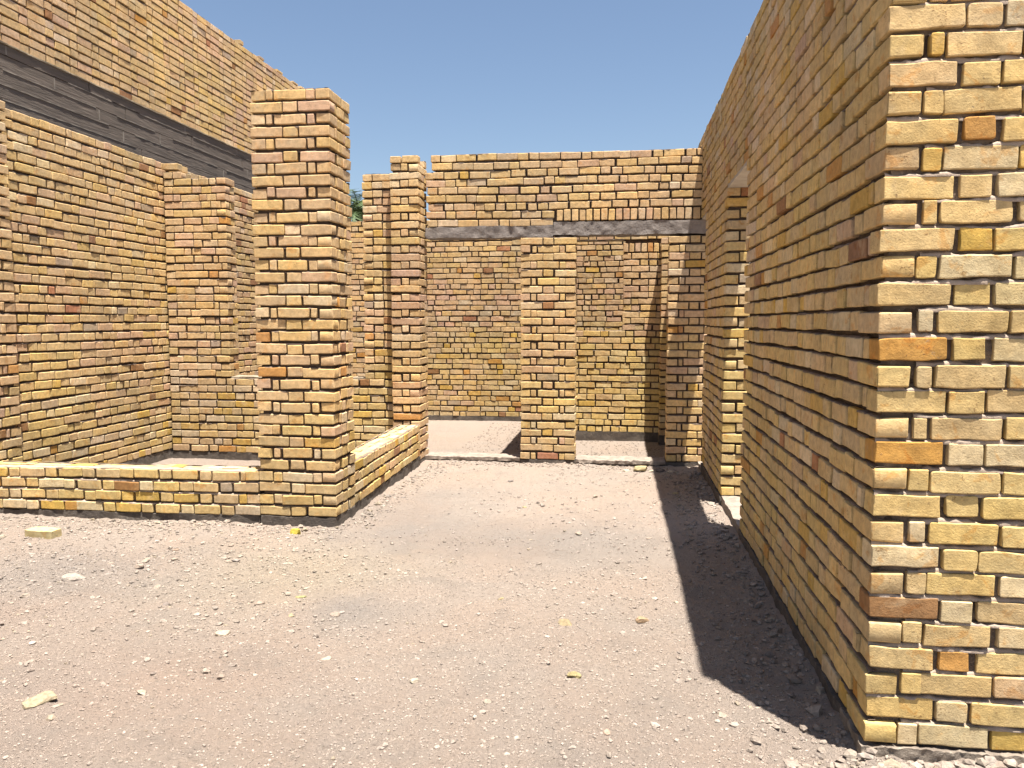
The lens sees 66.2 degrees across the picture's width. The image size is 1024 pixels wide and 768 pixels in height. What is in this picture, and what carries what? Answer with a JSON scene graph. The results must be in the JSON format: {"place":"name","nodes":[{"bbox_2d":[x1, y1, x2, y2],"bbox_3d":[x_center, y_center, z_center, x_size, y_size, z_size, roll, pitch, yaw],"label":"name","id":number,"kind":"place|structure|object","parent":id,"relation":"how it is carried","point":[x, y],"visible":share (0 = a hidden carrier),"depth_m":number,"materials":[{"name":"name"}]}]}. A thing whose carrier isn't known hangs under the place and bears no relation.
{"place":"outdoors","nodes":[
{"label":"outdoors","id":0,"kind":"place"},
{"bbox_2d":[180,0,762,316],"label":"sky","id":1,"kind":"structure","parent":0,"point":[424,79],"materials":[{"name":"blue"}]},
{"bbox_2d":[0,420,1023,767],"bbox_3d":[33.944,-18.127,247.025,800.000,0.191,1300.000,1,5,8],"label":"ground","id":2,"kind":"structure","parent":0,"point":[426,510],"depth_m":3.62,"materials":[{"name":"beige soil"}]},
{"bbox_2d":[0,100,22,461],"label":"brick pillar","id":3,"kind":"structure","parent":2,"relation":"on","point":[10,441],"depth_m":6.30,"materials":[{"name":"brick"}]},
{"bbox_2d":[19,593,29,597],"bbox_3d":[-2.578,1.121,4.157,0.047,0.026,0.047,1,2,24],"label":"stone","id":4,"kind":"object","parent":2,"relation":"on","point":[24,595],"visible":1,"depth_m":4.14,"materials":[{"name":"beige stone"}]},
{"bbox_2d":[21,690,57,708],"bbox_3d":[-1.793,1.198,2.975,0.130,0.034,0.102,-4,6,-21],"label":"brick fragment","id":5,"kind":"object","parent":2,"relation":"on","point":[40,698],"visible":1,"depth_m":2.96,"materials":[{"name":"brick"}]},
{"bbox_2d":[25,526,61,538],"bbox_3d":[-3.211,1.027,5.384,0.212,0.072,0.102,2,5,11],"label":"loose brick","id":6,"kind":"object","parent":2,"relation":"on","point":[44,532],"visible":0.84,"depth_m":5.34,"materials":[{"name":"beige brick"}]},
{"bbox_2d":[61,573,85,580],"bbox_3d":[-2.476,1.098,4.446,0.120,0.051,0.088,0,5,6],"label":"stone","id":7,"kind":"object","parent":2,"relation":"on","point":[72,576],"visible":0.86,"depth_m":4.42,"materials":[{"name":"beige stone"}]},
{"bbox_2d":[1,108,261,463],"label":"brick wall","id":8,"kind":"structure","parent":2,"relation":"on","point":[87,218],"depth_m":7.53,"materials":[{"name":"brick"}]},
{"bbox_2d":[0,460,264,523],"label":"brick wall","id":9,"kind":"structure","parent":2,"relation":"on","point":[163,492],"depth_m":5.88,"materials":[{"name":"beige brick"}]},
{"bbox_2d":[134,563,143,567],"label":"stone","id":10,"kind":"object","parent":2,"relation":"on","point":[141,565],"visible":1,"depth_m":4.65,"materials":[{"name":"beige stone"}]},
{"bbox_2d":[137,689,146,694],"bbox_3d":[-1.440,1.201,3.056,0.038,0.020,0.038,5,-2,-1],"label":"stone","id":11,"kind":"object","parent":2,"relation":"on","point":[142,692],"visible":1,"depth_m":3.05,"materials":[{"name":"white stone"}]},
{"bbox_2d":[0,0,346,194],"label":"brick wall","id":12,"kind":"structure","parent":2,"relation":"on","point":[169,81],"depth_m":8.92,"materials":[{"name":"brick"}]},
{"bbox_2d":[215,630,230,636],"bbox_3d":[-1.349,1.176,3.672,0.075,0.039,0.055,2,5,-38],"label":"stone","id":13,"kind":"object","parent":2,"relation":"on","point":[225,633],"visible":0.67,"depth_m":3.66,"materials":[{"name":"white stone"}]},
{"bbox_2d":[254,600,264,605],"bbox_3d":[-1.322,1.145,4.116,0.046,0.019,0.056,1,4,9],"label":"stone","id":14,"kind":"object","parent":2,"relation":"on","point":[260,602],"visible":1,"depth_m":4.10,"materials":[{"name":"beige stone"}]},
{"bbox_2d":[163,163,395,460],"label":"brick wall","id":15,"kind":"structure","parent":2,"relation":"on","point":[214,403],"depth_m":8.66,"materials":[{"name":"brick"}]},
{"bbox_2d":[290,528,300,533],"bbox_3d":[-1.504,1.026,5.446,0.072,0.051,0.054,0,4,-4],"label":"brick fragment","id":16,"kind":"object","parent":2,"relation":"on","point":[295,531],"visible":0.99,"depth_m":5.43,"materials":[{"name":"brick"}]},
{"bbox_2d":[250,87,355,526],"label":"brick pillar","id":17,"kind":"structure","parent":2,"relation":"on","point":[301,202],"depth_m":5.58,"materials":[{"name":"brick"}]},
{"bbox_2d":[321,656,331,660],"bbox_3d":[-0.804,1.191,3.401,0.048,0.016,0.034,-7,12,-8],"label":"stone","id":18,"kind":"object","parent":2,"relation":"on","point":[327,658],"visible":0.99,"depth_m":3.39,"materials":[{"name":"white stone"}]},
{"bbox_2d":[329,612,339,616],"bbox_3d":[-0.890,1.162,3.944,0.046,0.029,0.056,-3,5,-31],"label":"stone","id":19,"kind":"object","parent":2,"relation":"on","point":[335,614],"visible":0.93,"depth_m":3.94,"materials":[{"name":"beige stone"}]},
{"bbox_2d":[347,188,365,221],"bbox_3d":[-4.320,-2.855,22.137,2.670,5.186,2.599,3,6,36],"label":"palm tree","id":20,"kind":"object","parent":2,"relation":"on","point":[357,210],"visible":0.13,"depth_m":21.52,"materials":[{"name":"green plant"}]},
{"bbox_2d":[351,424,420,511],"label":"brick wall","id":21,"kind":"structure","parent":2,"relation":"on","point":[384,461],"depth_m":6.97,"materials":[{"name":"brick"}]},
{"bbox_2d":[389,155,428,463],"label":"brick pillar","id":22,"kind":"structure","parent":2,"relation":"on","point":[409,282],"depth_m":8.27,"materials":[{"name":"brick"}]},
{"bbox_2d":[409,678,417,683],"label":"stone","id":23,"kind":"object","parent":2,"relation":"on","point":[413,680],"visible":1,"depth_m":3.15,"materials":[{"name":"white stone"}]},
{"bbox_2d":[425,452,520,461],"bbox_3d":[-0.410,0.898,8.617,1.046,0.261,0.284,1,5,8],"label":"concrete threshold","id":24,"kind":"object","parent":2,"relation":"on","point":[496,457],"visible":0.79,"depth_m":8.52,"materials":[{"name":"beige concrete"}]},
{"bbox_2d":[346,220,624,420],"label":"brick wall","id":25,"kind":"structure","parent":2,"relation":"on","point":[474,325],"depth_m":12.41,"materials":[{"name":"brick"}]},
{"bbox_2d":[483,699,490,703],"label":"stone","id":26,"kind":"object","parent":2,"relation":"on","point":[486,701],"visible":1,"depth_m":3.00,"materials":[{"name":"white stone"}]},
{"bbox_2d":[520,237,577,463],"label":"brick pillar","id":27,"kind":"structure","parent":2,"relation":"on","point":[548,295],"depth_m":8.27,"materials":[{"name":"brick"}]},
{"bbox_2d":[425,148,707,240],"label":"brick wall","id":28,"kind":"structure","parent":27,"relation":"on","point":[516,196],"depth_m":8.16,"materials":[{"name":"brick"}]},
{"bbox_2d":[558,619,571,625],"bbox_3d":[0.260,1.154,3.782,0.077,0.037,0.046,0,6,14],"label":"brick fragment","id":29,"kind":"object","parent":2,"relation":"on","point":[564,622],"visible":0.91,"depth_m":3.78,"materials":[{"name":"brick"}]},
{"bbox_2d":[567,671,581,678],"bbox_3d":[0.255,1.190,3.208,0.060,0.026,0.033,6,8,2],"label":"brick fragment","id":30,"kind":"object","parent":2,"relation":"on","point":[574,674],"visible":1,"depth_m":3.20,"materials":[{"name":"brick"}]},
{"bbox_2d":[603,729,609,735],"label":"stone","id":31,"kind":"object","parent":2,"relation":"on","point":[606,732],"visible":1,"depth_m":2.74,"materials":[{"name":"white stone"}]},
{"bbox_2d":[575,455,665,466],"bbox_3d":[1.152,0.913,8.395,0.953,0.264,0.309,1,5,8],"label":"concrete threshold","id":32,"kind":"object","parent":2,"relation":"on","point":[612,460],"visible":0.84,"depth_m":8.28,"materials":[{"name":"beige concrete"}]},
{"bbox_2d":[574,236,669,444],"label":"brick wall","id":33,"kind":"structure","parent":2,"relation":"on","point":[620,380],"depth_m":10.30,"materials":[{"name":"brick"}]},
{"bbox_2d":[633,466,646,470],"bbox_3d":[1.298,0.855,7.935,0.148,0.064,0.107,0,-2,2],"label":"brick fragment","id":34,"kind":"object","parent":2,"relation":"on","point":[640,468],"visible":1,"depth_m":7.89,"materials":[{"name":"brick"}]},
{"bbox_2d":[635,616,648,622],"bbox_3d":[0.630,1.145,3.814,0.064,0.030,0.042,1,4,-15],"label":"brick fragment","id":35,"kind":"object","parent":2,"relation":"on","point":[640,619],"visible":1,"depth_m":3.80,"materials":[{"name":"brick"}]},
{"bbox_2d":[656,468,664,471],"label":"stone","id":36,"kind":"object","parent":2,"relation":"on","point":[660,470],"visible":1,"depth_m":7.87,"materials":[{"name":"grey stone"}]},
{"bbox_2d":[665,235,707,466],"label":"brick pillar","id":37,"kind":"structure","parent":2,"relation":"on","point":[686,281],"depth_m":8.12,"materials":[{"name":"brick"}]},
{"bbox_2d":[718,711,727,717],"bbox_3d":[0.777,1.228,2.908,0.048,0.020,0.035,3,5,31],"label":"stone","id":38,"kind":"object","parent":2,"relation":"on","point":[721,714],"visible":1,"depth_m":2.90,"materials":[{"name":"white stone"}]},
{"bbox_2d":[721,496,740,532],"bbox_3d":[1.716,1.065,5.777,0.242,0.278,1.005,1,5,8],"label":"concrete threshold","id":39,"kind":"object","parent":2,"relation":"on","point":[730,505],"visible":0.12,"depth_m":5.92,"materials":[{"name":"beige concrete"}]},
{"bbox_2d":[699,0,1023,764],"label":"brick wall","id":40,"kind":"structure","parent":2,"relation":"on","point":[862,207],"depth_m":2.55,"materials":[{"name":"beige brick"}]}
]}

